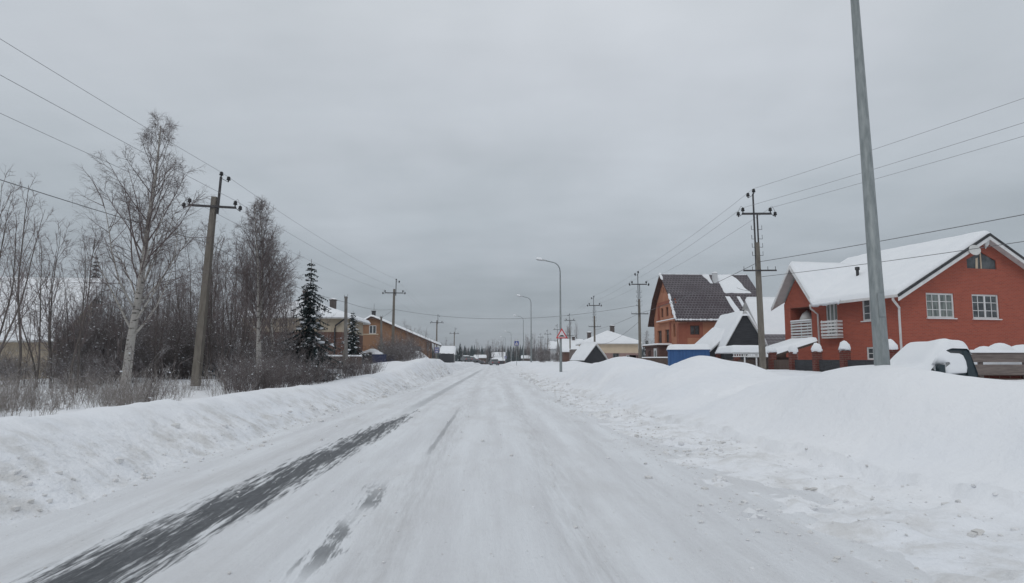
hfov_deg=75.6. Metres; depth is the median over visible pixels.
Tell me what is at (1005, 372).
plank fence
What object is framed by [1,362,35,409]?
bare shrub
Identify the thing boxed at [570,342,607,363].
gable shed
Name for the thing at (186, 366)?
bare shrub
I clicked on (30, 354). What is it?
bare sapling
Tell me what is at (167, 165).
power line
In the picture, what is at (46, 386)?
bare shrub
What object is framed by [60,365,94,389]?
bare shrub
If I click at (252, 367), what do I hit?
bare shrub
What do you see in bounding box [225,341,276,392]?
bare shrub
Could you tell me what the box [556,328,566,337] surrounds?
warning sign
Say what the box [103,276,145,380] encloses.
bare sapling
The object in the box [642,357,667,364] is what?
dark yard fence
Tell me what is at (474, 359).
parked car
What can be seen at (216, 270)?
bare sapling
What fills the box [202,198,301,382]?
birch tree
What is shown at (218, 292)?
bare sapling
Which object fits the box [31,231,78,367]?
bare sapling
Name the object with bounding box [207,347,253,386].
bare shrub
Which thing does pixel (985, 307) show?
window
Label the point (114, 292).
bare sapling
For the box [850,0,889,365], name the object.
street lamp
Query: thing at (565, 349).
snowy roof house
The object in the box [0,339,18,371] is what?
bare shrub
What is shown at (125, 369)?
bare shrub
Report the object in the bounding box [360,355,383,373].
bare shrub
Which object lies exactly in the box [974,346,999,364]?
snowy shrub
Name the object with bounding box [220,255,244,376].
bare sapling
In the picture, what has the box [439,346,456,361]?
snowy garage
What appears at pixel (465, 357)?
parked car
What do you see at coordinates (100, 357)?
bare shrub
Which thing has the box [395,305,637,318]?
cable
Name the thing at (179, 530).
road
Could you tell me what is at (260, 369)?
bare shrub
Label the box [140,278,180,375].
bare sapling
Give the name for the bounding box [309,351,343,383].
bare shrub
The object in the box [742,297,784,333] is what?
white roof house
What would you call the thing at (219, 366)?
teal fence
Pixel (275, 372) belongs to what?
bare shrub
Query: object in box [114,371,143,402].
bare shrub
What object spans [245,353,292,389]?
bare shrub
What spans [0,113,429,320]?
power line
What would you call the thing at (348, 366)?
bare shrub
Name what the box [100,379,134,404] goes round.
bare shrub
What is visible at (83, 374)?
bare shrub
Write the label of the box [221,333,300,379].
bare shrub
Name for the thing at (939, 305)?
window
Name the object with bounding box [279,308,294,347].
bare sapling
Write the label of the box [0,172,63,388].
bare sapling
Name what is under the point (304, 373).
bare shrub
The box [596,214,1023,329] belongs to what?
cable
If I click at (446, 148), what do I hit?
sky
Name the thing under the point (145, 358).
bare shrub
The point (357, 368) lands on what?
bare shrub
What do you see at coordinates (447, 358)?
rail fence
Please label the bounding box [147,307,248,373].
bare shrub
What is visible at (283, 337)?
bare shrub
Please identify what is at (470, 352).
forest
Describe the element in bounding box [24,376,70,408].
bare shrub
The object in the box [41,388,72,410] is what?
bare shrub
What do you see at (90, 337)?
bare shrub
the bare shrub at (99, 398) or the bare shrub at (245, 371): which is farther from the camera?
the bare shrub at (245, 371)
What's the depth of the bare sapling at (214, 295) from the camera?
32.35 m
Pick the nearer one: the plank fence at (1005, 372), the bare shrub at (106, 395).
the bare shrub at (106, 395)
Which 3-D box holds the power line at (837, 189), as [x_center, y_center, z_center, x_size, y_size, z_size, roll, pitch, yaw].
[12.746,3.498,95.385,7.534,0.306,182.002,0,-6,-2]
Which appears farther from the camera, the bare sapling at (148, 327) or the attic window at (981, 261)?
the attic window at (981, 261)
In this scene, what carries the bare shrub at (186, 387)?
on the snow ground
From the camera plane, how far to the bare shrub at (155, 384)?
16.34 m
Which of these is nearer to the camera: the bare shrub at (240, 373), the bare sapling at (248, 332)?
the bare shrub at (240, 373)
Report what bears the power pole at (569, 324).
on the snow ground
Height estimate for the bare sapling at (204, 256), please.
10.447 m
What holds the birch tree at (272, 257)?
on the snow ground
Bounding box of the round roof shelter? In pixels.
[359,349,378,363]
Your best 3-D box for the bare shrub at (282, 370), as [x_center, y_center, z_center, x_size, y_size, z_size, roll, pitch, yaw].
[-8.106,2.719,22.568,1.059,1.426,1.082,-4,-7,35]
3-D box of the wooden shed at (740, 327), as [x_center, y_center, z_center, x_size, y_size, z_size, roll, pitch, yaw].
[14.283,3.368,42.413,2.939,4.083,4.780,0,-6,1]
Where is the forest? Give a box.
[169,344,643,363]
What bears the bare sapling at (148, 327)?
on the snow ground
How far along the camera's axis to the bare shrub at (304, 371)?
23.26 m
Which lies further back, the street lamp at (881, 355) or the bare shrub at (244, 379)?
the bare shrub at (244, 379)
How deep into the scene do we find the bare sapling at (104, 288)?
33.44 m
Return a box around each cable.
[0,179,390,309]
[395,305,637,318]
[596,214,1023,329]
[762,241,1023,276]
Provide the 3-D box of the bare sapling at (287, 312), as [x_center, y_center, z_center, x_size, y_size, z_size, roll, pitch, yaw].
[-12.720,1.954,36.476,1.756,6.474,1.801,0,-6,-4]
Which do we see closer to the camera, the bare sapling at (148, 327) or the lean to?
the bare sapling at (148, 327)
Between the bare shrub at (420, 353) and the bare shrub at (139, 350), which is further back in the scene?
the bare shrub at (420, 353)
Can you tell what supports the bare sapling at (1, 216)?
on the snow ground
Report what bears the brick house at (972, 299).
on the snow ground
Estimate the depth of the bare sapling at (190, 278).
33.80 m
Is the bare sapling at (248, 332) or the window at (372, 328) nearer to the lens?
the bare sapling at (248, 332)
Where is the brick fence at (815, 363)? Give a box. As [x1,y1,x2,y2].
[715,339,898,371]
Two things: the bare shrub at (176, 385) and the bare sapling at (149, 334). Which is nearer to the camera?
the bare shrub at (176, 385)
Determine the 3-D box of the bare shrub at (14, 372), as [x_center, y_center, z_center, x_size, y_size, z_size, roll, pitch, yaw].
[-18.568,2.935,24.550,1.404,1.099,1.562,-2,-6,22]
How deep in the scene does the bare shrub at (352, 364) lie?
30.94 m
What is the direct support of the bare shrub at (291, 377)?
on the snow ground
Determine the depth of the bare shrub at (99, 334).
25.82 m
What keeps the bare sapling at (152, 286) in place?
on the snow ground
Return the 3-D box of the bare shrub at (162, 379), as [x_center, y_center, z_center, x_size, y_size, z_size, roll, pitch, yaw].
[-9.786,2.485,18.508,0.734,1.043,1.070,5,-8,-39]
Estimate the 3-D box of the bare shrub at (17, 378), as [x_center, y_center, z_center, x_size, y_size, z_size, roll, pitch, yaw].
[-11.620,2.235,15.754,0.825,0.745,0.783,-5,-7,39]
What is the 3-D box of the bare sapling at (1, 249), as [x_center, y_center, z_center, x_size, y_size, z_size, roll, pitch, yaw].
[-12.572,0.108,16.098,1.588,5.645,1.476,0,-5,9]
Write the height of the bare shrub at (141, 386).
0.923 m
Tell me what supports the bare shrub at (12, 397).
on the snow ground
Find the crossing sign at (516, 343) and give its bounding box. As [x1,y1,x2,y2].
[514,341,518,364]
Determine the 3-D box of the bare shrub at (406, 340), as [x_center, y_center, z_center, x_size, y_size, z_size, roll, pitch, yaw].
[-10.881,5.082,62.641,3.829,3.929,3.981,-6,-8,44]
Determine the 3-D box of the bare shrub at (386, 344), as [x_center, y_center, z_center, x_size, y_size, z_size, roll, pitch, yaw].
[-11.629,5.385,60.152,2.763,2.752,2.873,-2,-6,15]
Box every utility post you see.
[342,295,347,372]
[379,315,382,352]
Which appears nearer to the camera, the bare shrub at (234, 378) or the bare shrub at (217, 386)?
the bare shrub at (217, 386)
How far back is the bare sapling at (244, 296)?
41.02 m
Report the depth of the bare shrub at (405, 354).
56.40 m
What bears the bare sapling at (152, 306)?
on the snow ground
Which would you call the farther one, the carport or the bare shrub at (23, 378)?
the carport
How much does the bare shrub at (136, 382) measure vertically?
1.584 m
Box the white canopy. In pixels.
[716,345,766,365]
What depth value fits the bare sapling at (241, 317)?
29.81 m
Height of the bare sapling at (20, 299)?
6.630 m
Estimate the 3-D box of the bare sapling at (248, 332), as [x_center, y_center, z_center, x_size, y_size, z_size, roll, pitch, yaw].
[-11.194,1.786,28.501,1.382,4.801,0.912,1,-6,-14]
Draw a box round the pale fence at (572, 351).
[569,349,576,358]
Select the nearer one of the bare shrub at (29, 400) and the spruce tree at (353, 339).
the bare shrub at (29, 400)
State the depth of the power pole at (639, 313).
53.27 m
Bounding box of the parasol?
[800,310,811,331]
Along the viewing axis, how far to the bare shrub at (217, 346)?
29.78 m
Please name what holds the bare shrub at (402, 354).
on the snow ground
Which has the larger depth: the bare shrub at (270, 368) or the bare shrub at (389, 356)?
the bare shrub at (389, 356)
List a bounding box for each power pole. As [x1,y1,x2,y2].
[182,171,241,385]
[382,279,405,347]
[430,320,441,357]
[566,314,574,360]
[587,296,601,341]
[629,271,649,358]
[736,189,776,369]
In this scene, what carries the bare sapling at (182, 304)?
on the snow ground
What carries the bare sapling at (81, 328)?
on the snow ground
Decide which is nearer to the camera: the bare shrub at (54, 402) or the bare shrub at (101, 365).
the bare shrub at (54, 402)
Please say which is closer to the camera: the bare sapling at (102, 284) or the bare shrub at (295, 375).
the bare shrub at (295, 375)
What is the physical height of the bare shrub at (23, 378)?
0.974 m
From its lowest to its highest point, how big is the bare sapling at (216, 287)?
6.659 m
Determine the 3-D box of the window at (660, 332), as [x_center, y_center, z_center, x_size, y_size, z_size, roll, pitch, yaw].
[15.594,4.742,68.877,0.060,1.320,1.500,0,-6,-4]
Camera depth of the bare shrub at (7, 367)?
22.37 m
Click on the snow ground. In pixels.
(955, 436)
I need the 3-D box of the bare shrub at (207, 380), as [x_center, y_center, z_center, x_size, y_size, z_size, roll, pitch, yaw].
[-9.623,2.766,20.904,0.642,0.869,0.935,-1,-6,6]
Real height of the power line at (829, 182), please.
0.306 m
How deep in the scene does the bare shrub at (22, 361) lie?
25.33 m
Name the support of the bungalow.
on the snow ground
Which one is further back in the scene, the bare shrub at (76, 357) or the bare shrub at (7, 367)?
the bare shrub at (76, 357)
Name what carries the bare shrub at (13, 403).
on the snow ground
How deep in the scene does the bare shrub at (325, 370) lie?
27.86 m
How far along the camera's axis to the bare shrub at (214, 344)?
29.73 m
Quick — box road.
[0,364,933,582]
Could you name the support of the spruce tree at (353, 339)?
on the snow ground
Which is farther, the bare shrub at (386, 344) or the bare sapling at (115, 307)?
the bare shrub at (386, 344)
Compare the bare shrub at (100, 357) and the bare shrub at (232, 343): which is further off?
the bare shrub at (232, 343)
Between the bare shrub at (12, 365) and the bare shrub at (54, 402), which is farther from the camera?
the bare shrub at (12, 365)
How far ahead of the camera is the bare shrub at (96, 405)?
12.12 m
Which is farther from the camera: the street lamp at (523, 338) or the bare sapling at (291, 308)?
the street lamp at (523, 338)
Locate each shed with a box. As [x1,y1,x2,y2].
[474,355,486,363]
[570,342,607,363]
[714,310,767,359]
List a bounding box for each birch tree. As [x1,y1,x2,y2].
[6,109,227,389]
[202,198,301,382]
[218,195,300,384]
[224,234,304,372]
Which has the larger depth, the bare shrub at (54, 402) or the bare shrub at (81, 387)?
the bare shrub at (81, 387)
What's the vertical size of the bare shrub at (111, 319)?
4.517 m
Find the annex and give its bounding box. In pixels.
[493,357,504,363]
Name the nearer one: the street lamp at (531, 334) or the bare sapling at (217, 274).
the bare sapling at (217, 274)
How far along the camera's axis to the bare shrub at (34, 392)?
14.30 m
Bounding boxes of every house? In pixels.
[232,289,370,356]
[363,311,440,358]
[492,352,504,363]
[548,341,558,360]
[556,336,582,361]
[643,272,755,356]
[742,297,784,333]
[771,231,1023,359]
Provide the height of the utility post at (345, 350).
5.225 m
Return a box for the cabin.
[0,277,105,379]
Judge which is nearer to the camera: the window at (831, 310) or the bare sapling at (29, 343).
the bare sapling at (29, 343)
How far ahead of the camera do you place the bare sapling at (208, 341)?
28.95 m
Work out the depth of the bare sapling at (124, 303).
29.61 m
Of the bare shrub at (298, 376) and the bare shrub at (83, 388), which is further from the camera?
the bare shrub at (298, 376)
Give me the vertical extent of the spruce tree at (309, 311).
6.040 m
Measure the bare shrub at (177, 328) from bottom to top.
5.026 m
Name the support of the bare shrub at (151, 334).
on the snow ground
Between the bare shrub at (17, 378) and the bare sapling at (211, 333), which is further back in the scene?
the bare sapling at (211, 333)
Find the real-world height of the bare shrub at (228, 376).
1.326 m
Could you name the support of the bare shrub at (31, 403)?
on the snow ground
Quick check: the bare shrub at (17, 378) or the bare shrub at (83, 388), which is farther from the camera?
the bare shrub at (17, 378)
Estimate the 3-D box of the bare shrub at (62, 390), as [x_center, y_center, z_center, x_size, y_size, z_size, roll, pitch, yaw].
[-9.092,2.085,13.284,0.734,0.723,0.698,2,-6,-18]
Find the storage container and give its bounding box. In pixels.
[666,344,710,365]
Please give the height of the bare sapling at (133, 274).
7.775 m
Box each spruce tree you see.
[89,257,106,328]
[277,259,342,381]
[340,313,370,359]
[456,345,461,360]
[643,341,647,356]
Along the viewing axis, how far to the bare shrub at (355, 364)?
31.91 m
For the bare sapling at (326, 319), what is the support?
on the snow ground
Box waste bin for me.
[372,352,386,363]
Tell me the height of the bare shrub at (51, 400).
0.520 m
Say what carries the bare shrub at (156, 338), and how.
on the snow ground
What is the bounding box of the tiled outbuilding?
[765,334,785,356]
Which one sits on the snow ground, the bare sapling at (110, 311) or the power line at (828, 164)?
the bare sapling at (110, 311)
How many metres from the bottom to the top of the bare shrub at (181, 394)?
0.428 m
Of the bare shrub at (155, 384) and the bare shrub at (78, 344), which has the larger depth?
the bare shrub at (78, 344)
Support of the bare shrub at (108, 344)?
on the snow ground
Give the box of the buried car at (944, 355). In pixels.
[890,338,977,376]
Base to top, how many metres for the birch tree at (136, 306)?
9.134 m
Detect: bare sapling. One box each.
[0,164,27,309]
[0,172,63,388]
[0,185,35,348]
[0,186,19,298]
[0,197,40,347]
[0,198,54,353]
[0,235,43,383]
[11,225,68,388]
[20,216,82,387]
[24,300,44,383]
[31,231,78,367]
[44,262,82,380]
[52,289,74,386]
[58,226,100,392]
[60,225,111,387]
[73,259,102,331]
[77,263,116,333]
[83,247,111,332]
[92,265,126,330]
[95,273,119,383]
[100,286,123,326]
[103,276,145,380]
[105,288,119,380]
[112,282,130,378]
[119,251,145,306]
[130,281,153,331]
[136,262,161,324]
[138,296,159,377]
[139,287,158,372]
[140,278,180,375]
[142,274,155,375]
[142,295,163,381]
[143,251,170,382]
[145,259,165,320]
[155,227,197,376]
[157,266,189,367]
[159,287,174,371]
[163,272,188,376]
[165,271,195,379]
[169,235,200,375]
[183,216,241,378]
[185,246,228,377]
[195,222,224,315]
[195,257,232,327]
[196,234,232,324]
[197,283,219,377]
[199,228,228,376]
[211,241,251,361]
[211,281,237,379]
[212,255,229,318]
[212,267,223,326]
[213,246,236,340]
[213,259,231,330]
[213,269,249,381]
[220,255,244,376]
[225,235,254,366]
[225,253,244,334]
[227,226,255,331]
[228,235,244,332]
[229,285,261,374]
[232,253,253,336]
[233,266,256,347]
[240,294,255,378]
[264,279,290,337]
[274,270,298,342]
[277,294,300,338]
[277,300,296,342]
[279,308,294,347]
[280,282,297,334]
[317,295,333,345]
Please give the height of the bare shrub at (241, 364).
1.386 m
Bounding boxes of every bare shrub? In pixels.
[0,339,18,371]
[0,347,40,384]
[0,349,49,386]
[0,351,21,385]
[0,361,28,380]
[0,371,33,409]
[0,375,13,400]
[0,382,33,412]
[0,382,33,415]
[0,386,20,416]
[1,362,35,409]
[2,250,152,381]
[2,377,47,410]
[3,347,44,381]
[3,379,69,416]
[3,393,29,409]
[4,381,55,410]
[5,369,42,395]
[10,360,43,393]
[17,350,57,383]
[19,380,46,404]
[19,389,44,409]
[21,395,46,410]
[23,299,144,369]
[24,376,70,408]
[26,291,159,380]
[30,374,70,400]
[33,318,123,376]
[36,390,60,409]
[37,357,88,388]
[37,380,80,408]
[39,288,118,369]
[40,349,104,383]
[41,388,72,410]
[43,346,104,384]
[44,376,98,409]
[47,319,151,359]
[47,372,90,403]
[49,368,89,394]
[49,372,100,404]
[51,301,145,382]
[52,302,153,361]
[53,344,106,374]
[54,316,161,383]
[57,347,119,384]
[59,346,109,382]
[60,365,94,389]
[64,367,116,404]
[64,386,85,409]
[66,371,97,399]
[67,336,124,384]
[69,364,105,388]
[74,299,150,337]
[75,347,114,384]
[75,359,121,389]
[75,374,125,408]
[83,371,122,405]
[87,370,141,406]
[88,382,128,407]
[89,373,116,405]
[96,297,173,377]
[96,301,183,377]
[99,377,146,406]
[100,313,177,382]
[100,340,196,403]
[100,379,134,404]
[101,368,150,404]
[105,304,167,376]
[110,379,159,403]
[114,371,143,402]
[118,274,200,379]
[119,319,171,377]
[124,292,230,378]
[125,370,155,399]
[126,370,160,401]
[130,364,166,402]
[139,367,170,400]
[140,313,234,378]
[140,315,211,378]
[146,380,181,398]
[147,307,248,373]
[149,364,178,392]
[157,302,230,376]
[162,309,237,373]
[163,389,185,399]
[168,374,191,394]
[169,304,264,378]
[177,287,291,378]
[178,376,197,396]
[188,305,277,378]
[189,366,211,388]
[199,367,218,390]
[202,358,252,389]
[205,368,227,396]
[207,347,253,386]
[207,349,263,392]
[210,353,254,390]
[213,316,276,372]
[214,354,278,394]
[217,354,271,392]
[220,354,244,390]
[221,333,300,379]
[222,363,257,393]
[223,362,267,391]
[224,347,275,390]
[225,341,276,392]
[226,360,275,389]
[233,340,290,391]
[239,354,286,388]
[241,328,290,368]
[243,320,318,379]
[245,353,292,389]
[252,345,302,387]
[252,346,288,388]
[254,359,292,387]
[255,361,280,388]
[264,317,321,362]
[272,352,295,387]
[275,320,343,376]
[280,360,319,386]
[282,355,320,384]
[282,363,310,386]
[283,361,301,386]
[284,365,312,386]
[285,332,346,365]
[288,349,337,384]
[289,354,326,384]
[290,366,322,385]
[295,350,331,384]
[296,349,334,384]
[304,359,331,382]
[308,354,336,380]
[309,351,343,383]
[324,362,342,381]
[328,358,349,380]
[331,352,354,376]
[337,360,361,375]
[338,353,366,375]
[339,356,359,378]
[343,355,369,374]
[348,355,362,375]
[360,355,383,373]
[372,341,394,355]
[375,337,408,361]
[376,328,411,361]
[384,326,417,354]
[387,340,418,360]
[389,340,418,360]
[393,328,427,360]
[400,333,434,358]
[533,342,552,361]
[534,348,549,361]
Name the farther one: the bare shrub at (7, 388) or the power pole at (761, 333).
the power pole at (761, 333)
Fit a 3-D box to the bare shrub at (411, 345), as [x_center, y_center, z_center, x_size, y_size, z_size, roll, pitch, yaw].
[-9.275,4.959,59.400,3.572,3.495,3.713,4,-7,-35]
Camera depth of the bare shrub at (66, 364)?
22.55 m
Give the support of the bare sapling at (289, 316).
on the snow ground
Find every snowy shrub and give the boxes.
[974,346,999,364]
[989,343,1017,364]
[1012,344,1023,364]
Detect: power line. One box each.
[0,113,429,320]
[1,39,451,326]
[1,75,448,327]
[548,98,1022,329]
[555,136,1022,331]
[558,122,1023,326]
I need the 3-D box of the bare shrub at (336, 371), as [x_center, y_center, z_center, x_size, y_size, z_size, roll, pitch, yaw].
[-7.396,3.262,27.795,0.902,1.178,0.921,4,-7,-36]
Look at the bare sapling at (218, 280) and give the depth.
41.58 m
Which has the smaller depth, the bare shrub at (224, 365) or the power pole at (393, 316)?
the bare shrub at (224, 365)
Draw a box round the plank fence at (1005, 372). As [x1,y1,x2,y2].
[969,350,1023,379]
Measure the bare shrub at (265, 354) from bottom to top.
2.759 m
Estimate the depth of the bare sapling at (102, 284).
31.94 m
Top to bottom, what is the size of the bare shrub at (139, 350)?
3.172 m
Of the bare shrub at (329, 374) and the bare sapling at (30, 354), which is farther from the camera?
the bare shrub at (329, 374)
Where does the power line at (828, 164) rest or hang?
attached to the power pole at (761, 333)
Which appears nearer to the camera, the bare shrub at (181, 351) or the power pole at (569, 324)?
the bare shrub at (181, 351)
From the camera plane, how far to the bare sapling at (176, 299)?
34.39 m
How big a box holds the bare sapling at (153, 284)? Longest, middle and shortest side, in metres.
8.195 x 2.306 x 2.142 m
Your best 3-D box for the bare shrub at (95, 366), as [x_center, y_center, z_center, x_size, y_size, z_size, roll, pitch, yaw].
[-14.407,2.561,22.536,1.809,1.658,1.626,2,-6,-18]
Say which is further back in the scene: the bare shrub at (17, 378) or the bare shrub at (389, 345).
the bare shrub at (389, 345)
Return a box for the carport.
[747,337,817,359]
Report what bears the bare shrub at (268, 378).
on the snow ground
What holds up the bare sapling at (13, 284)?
on the snow ground
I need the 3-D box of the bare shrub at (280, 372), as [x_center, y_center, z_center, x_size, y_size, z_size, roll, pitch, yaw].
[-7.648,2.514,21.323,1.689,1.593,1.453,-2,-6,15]
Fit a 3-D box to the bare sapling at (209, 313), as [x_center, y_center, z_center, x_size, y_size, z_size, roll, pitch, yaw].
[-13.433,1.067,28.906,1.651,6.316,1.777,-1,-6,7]
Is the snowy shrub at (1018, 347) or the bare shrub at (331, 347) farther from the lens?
the bare shrub at (331, 347)
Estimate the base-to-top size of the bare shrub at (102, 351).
3.996 m
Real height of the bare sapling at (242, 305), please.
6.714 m
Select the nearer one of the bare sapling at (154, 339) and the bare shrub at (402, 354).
the bare sapling at (154, 339)
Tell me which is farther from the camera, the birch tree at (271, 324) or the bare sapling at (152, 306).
the bare sapling at (152, 306)
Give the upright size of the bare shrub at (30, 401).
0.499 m
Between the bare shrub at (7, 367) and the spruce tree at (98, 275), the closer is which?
the bare shrub at (7, 367)
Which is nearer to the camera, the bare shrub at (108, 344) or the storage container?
the bare shrub at (108, 344)
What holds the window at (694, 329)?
in the mansard house at (693, 318)
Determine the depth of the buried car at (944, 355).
14.31 m
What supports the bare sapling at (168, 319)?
on the snow ground
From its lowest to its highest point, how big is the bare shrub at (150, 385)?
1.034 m
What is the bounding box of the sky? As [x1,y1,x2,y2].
[0,0,1023,353]
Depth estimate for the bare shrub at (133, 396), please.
13.92 m
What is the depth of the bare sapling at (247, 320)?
31.54 m
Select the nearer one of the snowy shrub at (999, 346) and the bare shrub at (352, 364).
the snowy shrub at (999, 346)
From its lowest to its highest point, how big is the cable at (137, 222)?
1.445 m
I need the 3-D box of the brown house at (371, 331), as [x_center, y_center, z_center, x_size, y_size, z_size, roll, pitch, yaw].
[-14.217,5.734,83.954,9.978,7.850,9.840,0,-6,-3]
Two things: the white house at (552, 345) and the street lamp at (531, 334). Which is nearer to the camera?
the street lamp at (531, 334)
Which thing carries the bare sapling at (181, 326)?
on the snow ground
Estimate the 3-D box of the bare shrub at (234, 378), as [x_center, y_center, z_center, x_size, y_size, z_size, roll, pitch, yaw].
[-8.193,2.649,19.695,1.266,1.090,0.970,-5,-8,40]
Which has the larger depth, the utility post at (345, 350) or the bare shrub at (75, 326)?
the utility post at (345, 350)
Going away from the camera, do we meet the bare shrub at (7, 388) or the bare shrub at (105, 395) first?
the bare shrub at (7, 388)
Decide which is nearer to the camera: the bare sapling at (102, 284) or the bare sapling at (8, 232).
the bare sapling at (8, 232)
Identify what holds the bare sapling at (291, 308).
on the snow ground
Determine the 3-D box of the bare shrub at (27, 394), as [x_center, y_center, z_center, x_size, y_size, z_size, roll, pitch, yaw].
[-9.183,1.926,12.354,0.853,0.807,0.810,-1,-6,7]
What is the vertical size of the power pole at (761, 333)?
8.550 m
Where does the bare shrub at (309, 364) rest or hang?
on the snow ground
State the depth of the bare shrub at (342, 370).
29.85 m
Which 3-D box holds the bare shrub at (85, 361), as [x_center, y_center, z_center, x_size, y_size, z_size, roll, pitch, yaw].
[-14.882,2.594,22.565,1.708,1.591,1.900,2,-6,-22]
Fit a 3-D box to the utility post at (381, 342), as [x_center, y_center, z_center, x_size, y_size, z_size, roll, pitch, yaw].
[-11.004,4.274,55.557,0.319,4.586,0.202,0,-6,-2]
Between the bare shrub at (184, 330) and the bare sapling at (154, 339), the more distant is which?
the bare shrub at (184, 330)
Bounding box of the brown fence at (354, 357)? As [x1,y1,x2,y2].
[321,355,361,368]
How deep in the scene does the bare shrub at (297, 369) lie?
22.54 m
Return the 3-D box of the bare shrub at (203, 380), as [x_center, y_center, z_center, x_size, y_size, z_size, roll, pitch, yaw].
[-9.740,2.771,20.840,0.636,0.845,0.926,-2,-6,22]
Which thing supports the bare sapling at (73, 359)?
on the snow ground
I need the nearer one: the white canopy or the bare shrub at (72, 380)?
the bare shrub at (72, 380)
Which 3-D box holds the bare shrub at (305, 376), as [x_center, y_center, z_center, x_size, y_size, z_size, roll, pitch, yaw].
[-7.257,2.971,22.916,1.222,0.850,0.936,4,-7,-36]
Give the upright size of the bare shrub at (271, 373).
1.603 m
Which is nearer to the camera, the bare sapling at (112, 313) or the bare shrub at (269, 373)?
the bare shrub at (269, 373)
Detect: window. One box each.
[369,325,375,333]
[659,331,661,342]
[690,325,698,334]
[826,304,837,333]
[861,300,870,321]
[867,347,873,359]
[926,293,957,318]
[966,253,995,268]
[972,294,1001,319]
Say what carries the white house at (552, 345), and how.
on the snow ground
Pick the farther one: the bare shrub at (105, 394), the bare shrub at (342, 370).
the bare shrub at (342, 370)
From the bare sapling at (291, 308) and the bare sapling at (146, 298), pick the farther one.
the bare sapling at (291, 308)
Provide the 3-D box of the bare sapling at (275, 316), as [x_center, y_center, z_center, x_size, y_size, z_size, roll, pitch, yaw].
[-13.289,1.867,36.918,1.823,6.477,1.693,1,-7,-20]
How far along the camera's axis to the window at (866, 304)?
36.95 m
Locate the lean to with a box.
[695,327,724,356]
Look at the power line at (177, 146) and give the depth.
20.11 m
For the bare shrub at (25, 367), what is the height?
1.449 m
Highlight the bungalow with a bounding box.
[575,325,641,358]
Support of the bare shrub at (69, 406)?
on the snow ground
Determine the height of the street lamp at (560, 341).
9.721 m
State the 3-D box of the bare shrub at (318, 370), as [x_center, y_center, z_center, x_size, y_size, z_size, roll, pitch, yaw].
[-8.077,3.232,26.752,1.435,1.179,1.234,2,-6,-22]
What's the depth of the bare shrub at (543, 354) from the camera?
95.06 m
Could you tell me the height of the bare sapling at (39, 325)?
5.786 m
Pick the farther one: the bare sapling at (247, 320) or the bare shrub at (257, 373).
the bare sapling at (247, 320)
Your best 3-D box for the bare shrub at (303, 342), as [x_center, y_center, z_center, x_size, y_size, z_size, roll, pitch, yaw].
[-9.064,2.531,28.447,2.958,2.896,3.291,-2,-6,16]
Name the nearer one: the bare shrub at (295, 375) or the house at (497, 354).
the bare shrub at (295, 375)
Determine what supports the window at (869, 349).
in the brick house at (972, 299)
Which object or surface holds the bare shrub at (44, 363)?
on the snow ground
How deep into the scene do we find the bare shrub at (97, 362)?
24.70 m
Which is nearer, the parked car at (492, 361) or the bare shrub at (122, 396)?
the bare shrub at (122, 396)
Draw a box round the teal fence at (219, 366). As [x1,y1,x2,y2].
[208,342,252,375]
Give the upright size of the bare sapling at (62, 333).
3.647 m
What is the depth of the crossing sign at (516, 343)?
107.70 m
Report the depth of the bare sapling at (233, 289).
36.70 m
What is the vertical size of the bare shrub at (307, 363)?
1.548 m
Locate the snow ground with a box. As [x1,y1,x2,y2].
[0,351,1023,582]
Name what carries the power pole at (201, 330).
on the snow ground
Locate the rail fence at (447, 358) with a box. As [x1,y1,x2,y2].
[439,353,453,362]
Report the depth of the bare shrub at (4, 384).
13.76 m
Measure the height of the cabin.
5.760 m
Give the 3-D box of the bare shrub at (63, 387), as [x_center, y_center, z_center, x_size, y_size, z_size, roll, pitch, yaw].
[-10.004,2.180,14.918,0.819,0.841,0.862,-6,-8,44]
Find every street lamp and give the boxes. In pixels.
[513,315,523,360]
[517,294,531,361]
[536,257,561,371]
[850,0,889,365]
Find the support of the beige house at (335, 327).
on the snow ground
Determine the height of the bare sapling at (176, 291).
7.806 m
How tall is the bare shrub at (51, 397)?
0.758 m
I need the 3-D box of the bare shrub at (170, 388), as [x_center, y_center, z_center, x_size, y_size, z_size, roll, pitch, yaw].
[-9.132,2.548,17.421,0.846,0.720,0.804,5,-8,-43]
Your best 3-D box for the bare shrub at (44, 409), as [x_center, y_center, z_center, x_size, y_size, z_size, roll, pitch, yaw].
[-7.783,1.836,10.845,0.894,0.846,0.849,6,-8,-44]
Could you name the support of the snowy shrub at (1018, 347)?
on the snow ground
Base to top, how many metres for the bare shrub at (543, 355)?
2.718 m
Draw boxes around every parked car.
[460,355,471,361]
[463,356,479,361]
[489,358,499,364]

